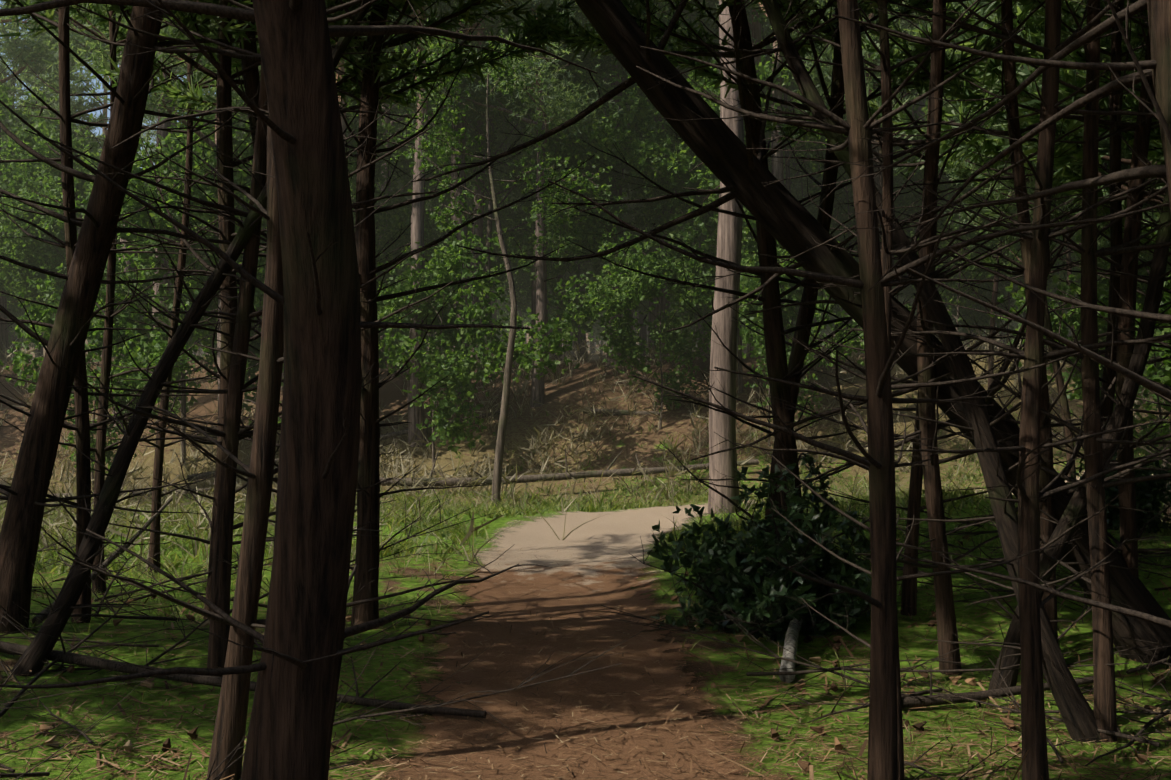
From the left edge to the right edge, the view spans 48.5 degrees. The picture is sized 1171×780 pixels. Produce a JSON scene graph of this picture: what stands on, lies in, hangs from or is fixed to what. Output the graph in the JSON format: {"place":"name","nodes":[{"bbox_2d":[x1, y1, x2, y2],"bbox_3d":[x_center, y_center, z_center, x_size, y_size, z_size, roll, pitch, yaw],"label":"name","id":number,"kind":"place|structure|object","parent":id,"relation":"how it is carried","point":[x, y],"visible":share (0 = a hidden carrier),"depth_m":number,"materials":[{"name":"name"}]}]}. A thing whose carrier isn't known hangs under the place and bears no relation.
{"place":"outdoors","nodes":[
{"label":"outdoors","id":0,"kind":"place"},
{"bbox_2d":[0,1,215,167],"label":"sky","id":1,"kind":"structure","parent":0,"point":[94,81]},
{"bbox_2d":[0,325,1170,779],"bbox_3d":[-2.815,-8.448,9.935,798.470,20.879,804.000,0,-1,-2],"label":"ground","id":2,"kind":"structure","parent":0,"point":[518,431],"depth_m":9.28,"materials":[{"name":"plant"}]},
{"bbox_2d":[0,0,80,360],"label":"tree","id":3,"kind":"object","parent":2,"relation":"on","point":[16,57],"visible":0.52,"depth_m":41.07,"materials":[{"name":"green plant"}]},
{"bbox_2d":[0,64,91,357],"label":"tree","id":4,"kind":"object","parent":2,"relation":"on","point":[23,93],"depth_m":48.10,"materials":[{"name":"green plant"}]},
{"bbox_2d":[0,0,98,357],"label":"tree","id":5,"kind":"object","parent":2,"relation":"on","point":[3,31],"visible":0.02,"depth_m":55.91,"materials":[{"name":"green plant"}]},
{"bbox_2d":[0,74,104,297],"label":"deciduous tree","id":6,"kind":"object","parent":2,"relation":"on","point":[24,135],"visible":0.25,"depth_m":36.74,"materials":[{"name":"green plant"}]},
{"bbox_2d":[2,57,109,270],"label":"tree","id":7,"kind":"object","parent":2,"relation":"on","point":[78,106],"visible":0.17,"depth_m":43.88,"materials":[{"name":"green plant"}]},
{"bbox_2d":[0,124,119,318],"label":"deciduous tree","id":8,"kind":"object","parent":2,"relation":"on","point":[16,252],"visible":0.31,"depth_m":34.70,"materials":[{"name":"green plant"}]},
{"bbox_2d":[0,0,138,425],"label":"hill pine","id":9,"kind":"object","parent":2,"relation":"on","point":[121,240],"visible":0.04,"depth_m":29.75,"materials":[{"name":"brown plant"}]},
{"bbox_2d":[0,561,179,624],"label":"dead branch","id":10,"kind":"object","parent":2,"relation":"on","point":[147,617],"visible":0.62,"depth_m":9.09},
{"bbox_2d":[32,482,172,624],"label":"fallen branch","id":11,"kind":"object","parent":2,"relation":"on","point":[94,576],"visible":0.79,"depth_m":10.64,"materials":[{"name":"wood"}]},
{"bbox_2d":[0,162,206,312],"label":"tree","id":12,"kind":"object","parent":2,"relation":"on","point":[48,224],"visible":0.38,"depth_m":33.54,"materials":[{"name":"green plant"}]},
{"bbox_2d":[0,0,207,291],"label":"pine","id":13,"kind":"object","parent":2,"relation":"on","point":[53,44],"visible":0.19,"depth_m":37.11,"materials":[{"name":"green plant"}]},
{"bbox_2d":[0,253,208,491],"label":"slope shrub","id":14,"kind":"object","parent":2,"relation":"on","point":[155,346],"visible":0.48,"depth_m":23.88,"materials":[{"name":"green plant"}]},
{"bbox_2d":[0,1,211,622],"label":"conifer","id":15,"kind":"object","parent":2,"relation":"on","point":[82,427],"visible":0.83,"depth_m":9.02,"materials":[{"name":"brown plant"}]},
{"bbox_2d":[0,0,215,594],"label":"conifer","id":16,"kind":"object","parent":2,"relation":"on","point":[100,449],"visible":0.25,"depth_m":11.44,"materials":[{"name":"brown plant"}]},
{"bbox_2d":[2,18,215,157],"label":"tree","id":17,"kind":"object","parent":2,"relation":"on","point":[102,97],"visible":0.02,"depth_m":65.39,"materials":[{"name":"green plant"}]},
{"bbox_2d":[0,528,232,716],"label":"dead branch","id":18,"kind":"object","parent":2,"relation":"on","point":[22,691],"visible":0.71,"depth_m":8.19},
{"bbox_2d":[151,52,171,331],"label":"slope pine","id":19,"kind":"object","parent":2,"relation":"on","point":[163,134],"visible":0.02,"depth_m":31.10,"materials":[{"name":"brown plant"}]},
{"bbox_2d":[75,80,283,465],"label":"oak","id":20,"kind":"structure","parent":2,"relation":"on","point":[141,219],"depth_m":26.06,"materials":[{"name":"green plant"}]},
{"bbox_2d":[0,633,385,779],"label":"dead branch","id":21,"kind":"object","parent":2,"relation":"on","point":[218,766],"visible":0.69,"depth_m":4.95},
{"bbox_2d":[44,4,342,493],"bbox_3d":[-7.112,-6.805,25.630,6.686,18.328,5.843,0,-1,6],"label":"tree","id":22,"kind":"object","parent":2,"relation":"on","point":[100,63],"visible":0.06,"depth_m":24.59,"materials":[{"name":"green plant"}]},
{"bbox_2d":[0,0,399,633],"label":"conifer","id":23,"kind":"object","parent":2,"relation":"on","point":[42,432],"visible":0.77,"depth_m":8.67,"materials":[{"name":"brown plant"}]},
{"bbox_2d":[76,0,348,574],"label":"conifer","id":24,"kind":"object","parent":2,"relation":"on","point":[160,445],"visible":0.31,"depth_m":13.37,"materials":[{"name":"brown plant"}]},
{"bbox_2d":[24,2,437,676],"bbox_3d":[-1.887,-3.196,8.034,3.739,10.893,3.405,1,-1,11],"label":"conifer","id":25,"kind":"object","parent":2,"relation":"on","point":[232,432],"visible":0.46,"depth_m":8.04,"materials":[{"name":"brown plant"}]},
{"bbox_2d":[11,0,454,676],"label":"tree","id":26,"kind":"object","parent":2,"relation":"on","point":[39,648],"visible":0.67,"depth_m":7.92,"materials":[{"name":"brown plant"}]},
{"bbox_2d":[0,578,485,717],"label":"fallen branch","id":27,"kind":"object","parent":2,"relation":"on","point":[63,656],"visible":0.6,"depth_m":7.55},
{"bbox_2d":[64,0,439,619],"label":"conifer","id":28,"kind":"object","parent":2,"relation":"on","point":[226,29],"visible":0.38,"depth_m":9.81,"materials":[{"name":"brown plant"}]},
{"bbox_2d":[57,0,478,779],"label":"conifer","id":29,"kind":"object","parent":2,"relation":"on","point":[261,470],"visible":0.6,"depth_m":6.05,"materials":[{"name":"brown plant"}]},
{"bbox_2d":[139,220,436,424],"bbox_3d":[-6.106,-0.747,26.962,6.674,5.631,3.913,0,-1,-14],"label":"slope shrub","id":30,"kind":"object","parent":2,"relation":"on","point":[258,296],"visible":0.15,"depth_m":26.95,"materials":[{"name":"green plant"}]},
{"bbox_2d":[0,0,610,779],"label":"conifer","id":31,"kind":"object","parent":2,"relation":"on","point":[302,650],"visible":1,"depth_m":3.78,"materials":[{"name":"brown plant"}]},
{"bbox_2d":[106,0,518,536],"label":"conifer","id":32,"kind":"object","parent":2,"relation":"on","point":[252,84],"visible":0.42,"depth_m":9.83,"materials":[{"name":"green plant"}]},
{"bbox_2d":[232,60,403,315],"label":"oak","id":33,"kind":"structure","parent":2,"relation":"on","point":[380,131],"depth_m":29.78,"materials":[{"name":"green plant"}]},
{"bbox_2d":[200,0,459,143],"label":"hill pine","id":34,"kind":"object","parent":2,"relation":"on","point":[427,11],"visible":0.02,"depth_m":27.40,"materials":[{"name":"green plant"}]},
{"bbox_2d":[88,0,578,544],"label":"conifer","id":35,"kind":"object","parent":2,"relation":"on","point":[194,98],"visible":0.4,"depth_m":10.77,"materials":[{"name":"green plant"}]},
{"bbox_2d":[187,410,508,481],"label":"fallen log","id":36,"kind":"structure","parent":2,"relation":"on","point":[389,435],"depth_m":27.17,"materials":[{"name":"brown wood"}]},
{"bbox_2d":[262,165,446,351],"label":"slope shrub","id":37,"kind":"object","parent":2,"relation":"on","point":[392,228],"visible":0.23,"depth_m":32.07,"materials":[{"name":"green plant"}]},
{"bbox_2d":[209,477,507,620],"bbox_3d":[-1.764,1.289,10.472,1.711,0.543,2.759,9,19,39],"label":"dead branch","id":38,"kind":"object","parent":2,"relation":"on","point":[267,594],"visible":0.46,"depth_m":10.63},
{"bbox_2d":[130,0,594,629],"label":"conifer","id":39,"kind":"object","parent":2,"relation":"on","point":[368,548],"visible":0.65,"depth_m":9.64,"materials":[{"name":"brown plant"}]},
{"bbox_2d":[350,2,529,349],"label":"oak","id":40,"kind":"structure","parent":2,"relation":"on","point":[404,164],"depth_m":34.35,"materials":[{"name":"green plant"}]},
{"bbox_2d":[351,0,540,446],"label":"slope pine","id":41,"kind":"object","parent":2,"relation":"on","point":[415,415],"visible":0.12,"depth_m":27.18,"materials":[{"name":"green plant"}]},
{"bbox_2d":[450,0,469,393],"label":"hill pine","id":42,"kind":"object","parent":2,"relation":"on","point":[462,173],"visible":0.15,"depth_m":29.66,"materials":[{"name":"brown plant"}]},
{"bbox_2d":[376,222,585,474],"bbox_3d":[-2.678,-0.574,25.517,3.612,5.198,6.160,0,-1,-29],"label":"slope shrub","id":43,"kind":"object","parent":2,"relation":"on","point":[459,373],"visible":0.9,"depth_m":24.80,"materials":[{"name":"green plant"}]},
{"bbox_2d":[333,630,644,728],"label":"dead branch","id":44,"kind":"object","parent":2,"relation":"on","point":[363,716],"visible":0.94,"depth_m":6.56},
{"bbox_2d":[411,122,574,310],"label":"deciduous tree","id":45,"kind":"object","parent":2,"relation":"on","point":[523,289],"visible":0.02,"depth_m":38.26,"materials":[{"name":"green plant"}]},
{"bbox_2d":[383,18,622,502],"bbox_3d":[-1.659,-2.063,22.519,4.296,8.640,2.984,0,-1,-24],"label":"tree","id":46,"kind":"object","parent":2,"relation":"on","point":[502,425],"visible":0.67,"depth_m":22.34,"materials":[{"name":"green plant"}]},
{"bbox_2d":[386,0,623,407],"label":"tree","id":47,"kind":"object","parent":2,"relation":"on","point":[537,95],"visible":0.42,"depth_m":27.09,"materials":[{"name":"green plant"}]},
{"bbox_2d":[403,0,670,355],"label":"tree","id":48,"kind":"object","parent":2,"relation":"on","point":[514,188],"depth_m":31.23,"materials":[{"name":"green plant"}]},
{"bbox_2d":[469,207,605,356],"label":"tree","id":49,"kind":"object","parent":2,"relation":"on","point":[523,305],"visible":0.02,"depth_m":40.58,"materials":[{"name":"green plant"}]},
{"bbox_2d":[470,0,610,369],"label":"hill pine","id":50,"kind":"object","parent":2,"relation":"on","point":[478,231],"visible":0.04,"depth_m":31.36,"materials":[{"name":"brown plant"}]},
{"bbox_2d":[469,3,636,360],"bbox_3d":[-0.167,-6.693,34.854,7.180,12.686,7.892,0,-1,-7],"label":"tree","id":51,"kind":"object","parent":2,"relation":"on","point":[587,265],"depth_m":33.65,"materials":[{"name":"green plant"}]},
{"bbox_2d":[380,448,758,496],"bbox_3d":[-0.899,1.588,23.600,8.129,1.076,0.748,0,-1,-8],"label":"fallen log","id":52,"kind":"object","parent":2,"relation":"on","point":[561,476],"visible":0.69,"depth_m":23.42,"materials":[{"name":"brown wood"}]},
{"bbox_2d":[460,0,696,368],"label":"tree","id":53,"kind":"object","parent":2,"relation":"on","point":[573,152],"depth_m":28.07,"materials":[{"name":"green plant"}]},
{"bbox_2d":[0,377,1170,777],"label":"grass","id":54,"kind":"structure","parent":2,"relation":"on","point":[520,507],"depth_m":16.81,"materials":[{"name":"plant"}]},
{"bbox_2d":[0,322,1170,571],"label":"dry brush","id":55,"kind":"object","parent":2,"relation":"on","point":[70,478],"visible":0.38,"depth_m":25.33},
{"bbox_2d":[0,498,1170,779],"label":"needle litter","id":56,"kind":"object","parent":2,"relation":"on","point":[774,734],"visible":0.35,"depth_m":7.07,"materials":[{"name":"plant"}]},
{"bbox_2d":[489,131,684,360],"bbox_3d":[-0.161,-3.324,31.939,4.214,6.064,7.187,0,-1,17],"label":"slope shrub","id":57,"kind":"object","parent":2,"relation":"on","point":[562,267],"visible":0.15,"depth_m":31.47,"materials":[{"name":"green plant"}]},
{"bbox_2d":[582,0,635,367],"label":"hill pine","id":58,"kind":"object","parent":2,"relation":"on","point":[616,83],"depth_m":29.81,"materials":[{"name":"brown plant"}]},
{"bbox_2d":[547,231,739,428],"bbox_3d":[1.585,-1.071,26.798,3.010,4.332,5.134,0,-1,30],"label":"slope shrub","id":59,"kind":"object","parent":2,"relation":"on","point":[677,342],"visible":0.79,"depth_m":26.21,"materials":[{"name":"green plant"}]},
{"bbox_2d":[594,40,818,392],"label":"oak","id":60,"kind":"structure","parent":2,"relation":"on","point":[674,168],"depth_m":27.24,"materials":[{"name":"green plant"}]},
{"bbox_2d":[497,0,920,540],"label":"conifer","id":61,"kind":"object","parent":2,"relation":"on","point":[775,347],"visible":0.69,"depth_m":10.34,"materials":[{"name":"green plant"}]},
{"bbox_2d":[653,0,769,357],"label":"slope pine","id":62,"kind":"object","parent":2,"relation":"on","point":[755,27],"visible":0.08,"depth_m":30.11,"materials":[{"name":"green plant"}]},
{"bbox_2d":[682,0,743,513],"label":"trunk","id":63,"kind":"object","parent":2,"relation":"on","point":[729,245],"visible":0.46,"depth_m":18.89,"materials":[{"name":"brown plant"}]},
{"bbox_2d":[630,143,803,349],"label":"tree","id":64,"kind":"object","parent":2,"relation":"on","point":[699,239],"visible":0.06,"depth_m":31.30,"materials":[{"name":"green plant"}]},
{"bbox_2d":[550,564,907,711],"bbox_3d":[0.973,1.502,7.857,2.162,0.426,1.341,10,7,13],"label":"dead branch","id":65,"kind":"object","parent":2,"relation":"on","point":[776,656],"visible":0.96,"depth_m":7.79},
{"bbox_2d":[604,0,856,336],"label":"oak","id":66,"kind":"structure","parent":2,"relation":"on","point":[762,18],"depth_m":31.65,"materials":[{"name":"green plant"}]},
{"bbox_2d":[628,454,903,642],"bbox_3d":[1.512,1.245,9.904,1.781,1.549,2.683,0,-1,28],"label":"holly bush","id":67,"kind":"object","parent":2,"relation":"on","point":[749,600],"visible":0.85,"depth_m":9.36,"materials":[{"name":"green plant"}]},
{"bbox_2d":[651,0,902,345],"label":"hill pine","id":68,"kind":"object","parent":2,"relation":"on","point":[777,169],"depth_m":27.05,"materials":[{"name":"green plant"}]},
{"bbox_2d":[412,0,1170,663],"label":"leaning trunk","id":69,"kind":"object","parent":2,"relation":"on","point":[778,212],"visible":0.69,"depth_m":8.28,"materials":[{"name":"wood"}]},
{"bbox_2d":[779,615,804,682],"bbox_3d":[1.682,1.531,9.485,0.405,0.542,3.202,0,8,12],"label":"tree stump","id":70,"kind":"object","parent":2,"relation":"on","point":[791,639],"visible":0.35,"depth_m":8.42,"materials":[{"name":"white wood"}]},
{"bbox_2d":[712,241,910,446],"bbox_3d":[3.801,-0.804,24.752,3.010,4.332,5.134,0,-1,-30],"label":"slope shrub","id":71,"kind":"object","parent":2,"relation":"on","point":[748,284],"visible":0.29,"depth_m":24.25,"materials":[{"name":"green plant"}]},
{"bbox_2d":[586,0,1040,581],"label":"conifer","id":72,"kind":"object","parent":2,"relation":"on","point":[824,220],"visible":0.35,"depth_m":11.06,"materials":[{"name":"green plant"}]},
{"bbox_2d":[691,88,944,308],"bbox_3d":[6.267,-4.302,34.709,5.581,7.915,8.323,0,-1,-34],"label":"tree","id":73,"kind":"object","parent":2,"relation":"on","point":[797,193],"depth_m":34.29,"materials":[{"name":"green plant"}]},
{"bbox_2d":[773,655,941,722],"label":"dead branch","id":74,"kind":"object","parent":2,"relation":"on","point":[914,693],"visible":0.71,"depth_m":7.15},
{"bbox_2d":[548,0,1168,779],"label":"conifer","id":75,"kind":"object","parent":2,"relation":"on","point":[878,460],"visible":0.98,"depth_m":4.99,"materials":[{"name":"brown plant"}]},
{"bbox_2d":[768,0,969,389],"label":"tree","id":76,"kind":"object","parent":2,"relation":"on","point":[869,77],"visible":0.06,"depth_m":25.33,"materials":[{"name":"green plant"}]},
{"bbox_2d":[765,64,978,352],"bbox_3d":[7.005,-4.041,30.811,5.050,7.162,7.532,-3,-1,23],"label":"tree","id":77,"kind":"object","parent":2,"relation":"on","point":[909,199],"visible":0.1,"depth_m":29.51,"materials":[{"name":"green plant"}]},
{"bbox_2d":[647,0,1125,742],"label":"tree","id":78,"kind":"object","parent":2,"relation":"on","point":[1077,712],"visible":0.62,"depth_m":6.84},
{"bbox_2d":[758,0,1056,615],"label":"conifer","id":79,"kind":"object","parent":2,"relation":"on","point":[909,593],"visible":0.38,"depth_m":9.74,"materials":[{"name":"brown plant"}]},
{"bbox_2d":[731,0,1103,779],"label":"conifer","id":80,"kind":"object","parent":2,"relation":"on","point":[885,68],"visible":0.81,"depth_m":5.71,"materials":[{"name":"brown plant"}]},
{"bbox_2d":[838,150,1014,334],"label":"tree","id":81,"kind":"object","parent":2,"relation":"on","point":[954,312],"visible":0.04,"depth_m":33.08,"materials":[{"name":"green plant"}]},
{"bbox_2d":[771,0,1143,675],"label":"conifer","id":82,"kind":"object","parent":2,"relation":"on","point":[943,596],"visible":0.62,"depth_m":8.24,"materials":[{"name":"brown plant"}]},
{"bbox_2d":[746,621,1170,703],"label":"dead branch","id":83,"kind":"object","parent":2,"relation":"on","point":[906,669],"visible":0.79,"depth_m":7.25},
{"bbox_2d":[802,0,1170,689],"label":"conifer","id":84,"kind":"object","parent":2,"relation":"on","point":[1156,68],"visible":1,"depth_m":3.49,"materials":[{"name":"brown plant"}]},
{"bbox_2d":[897,5,1075,397],"bbox_3d":[7.907,-4.080,24.752,3.882,10.628,3.334,2,-3,17],"label":"conifer","id":85,"kind":"object","parent":2,"relation":"on","point":[993,301],"visible":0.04,"depth_m":24.77,"materials":[{"name":"green plant"}]},
{"bbox_2d":[913,172,1063,352],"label":"tree","id":86,"kind":"object","parent":2,"relation":"on","point":[984,317],"visible":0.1,"depth_m":29.86,"materials":[{"name":"green plant"}]},
{"bbox_2d":[821,0,1170,521],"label":"tree","id":87,"kind":"object","parent":2,"relation":"on","point":[992,146],"visible":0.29,"depth_m":15.84,"materials":[{"name":"green plant"}]},
{"bbox_2d":[901,666,1093,708],"bbox_3d":[2.370,1.805,7.576,1.400,0.463,0.274,0,-1,-10],"label":"fallen pole","id":88,"kind":"object","parent":2,"relation":"on","point":[1015,690],"visible":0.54,"depth_m":7.43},
{"bbox_2d":[893,107,1107,331],"bbox_3d":[8.781,-3.510,28.639,4.455,6.318,6.644,1,1,-6],"label":"tree","id":89,"kind":"object","parent":2,"relation":"on","point":[951,296],"visible":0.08,"depth_m":28.37,"materials":[{"name":"green plant"}]},
{"bbox_2d":[837,0,1170,779],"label":"conifer","id":90,"kind":"object","parent":2,"relation":"on","point":[1031,604],"visible":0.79,"depth_m":5.62,"materials":[{"name":"brown plant"}]},
{"bbox_2d":[857,0,1170,637],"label":"conifer","id":91,"kind":"object","parent":2,"relation":"on","point":[1017,175],"visible":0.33,"depth_m":8.27,"materials":[{"name":"brown plant"}]},
{"bbox_2d":[900,653,1160,746],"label":"dead branch","id":92,"kind":"object","parent":2,"relation":"on","point":[1130,737],"visible":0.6,"depth_m":6.88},
{"bbox_2d":[942,658,1119,763],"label":"dead branch","id":93,"kind":"object","parent":2,"relation":"on","point":[1052,746],"visible":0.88,"depth_m":6.44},
{"bbox_2d":[913,1,1153,482],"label":"tree","id":94,"kind":"object","parent":2,"relation":"on","point":[964,173],"visible":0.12,"depth_m":18.77,"materials":[{"name":"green plant"}]},
{"bbox_2d":[897,0,1170,742],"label":"conifer","id":95,"kind":"object","parent":2,"relation":"on","point":[1105,714],"visible":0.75,"depth_m":6.66,"materials":[{"name":"brown plant"}]},
{"bbox_2d":[927,0,1170,656],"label":"conifer","id":96,"kind":"object","parent":2,"relation":"on","point":[1129,549],"visible":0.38,"depth_m":8.39,"materials":[{"name":"brown plant"}]},
{"bbox_2d":[945,0,1170,689],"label":"tree","id":97,"kind":"object","parent":2,"relation":"on","point":[1120,415],"visible":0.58,"depth_m":7.82,"materials":[{"name":"brown plant"}]},
{"bbox_2d":[988,212,1170,515],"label":"tree","id":98,"kind":"object","parent":2,"relation":"on","point":[1102,286],"visible":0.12,"depth_m":20.35,"materials":[{"name":"green plant"}]},
{"bbox_2d":[988,2,1170,376],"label":"tree","id":99,"kind":"object","parent":2,"relation":"on","point":[1064,172],"visible":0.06,"depth_m":16.82,"materials":[{"name":"green plant"}]},
{"bbox_2d":[993,0,1170,509],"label":"conifer","id":100,"kind":"object","parent":2,"relation":"on","point":[1114,163],"visible":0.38,"depth_m":10.88,"materials":[{"name":"brown plant"}]},
{"bbox_2d":[1021,18,1164,187],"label":"tree","id":101,"kind":"object","parent":2,"relation":"on","point":[1154,133],"visible":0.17,"depth_m":13.88,"materials":[{"name":"green plant"}]},
{"bbox_2d":[1026,0,1170,485],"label":"tree","id":102,"kind":"object","parent":2,"relation":"on","point":[1135,41],"visible":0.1,"depth_m":12.24,"materials":[{"name":"green plant"}]},
{"bbox_2d":[1044,680,1170,765],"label":"dead branch","id":103,"kind":"object","parent":2,"relation":"on","point":[1149,723],"visible":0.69,"depth_m":6.69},
{"bbox_2d":[1066,445,1170,534],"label":"holly bush","id":104,"kind":"object","parent":2,"relation":"on","point":[1149,496],"visible":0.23,"depth_m":11.97,"materials":[{"name":"green plant"}]},
{"bbox_2d":[1097,274,1170,441],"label":"shrub","id":105,"kind":"object","parent":2,"relation":"on","point":[1162,331],"visible":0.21,"depth_m":15.21,"materials":[{"name":"green plant"}]},
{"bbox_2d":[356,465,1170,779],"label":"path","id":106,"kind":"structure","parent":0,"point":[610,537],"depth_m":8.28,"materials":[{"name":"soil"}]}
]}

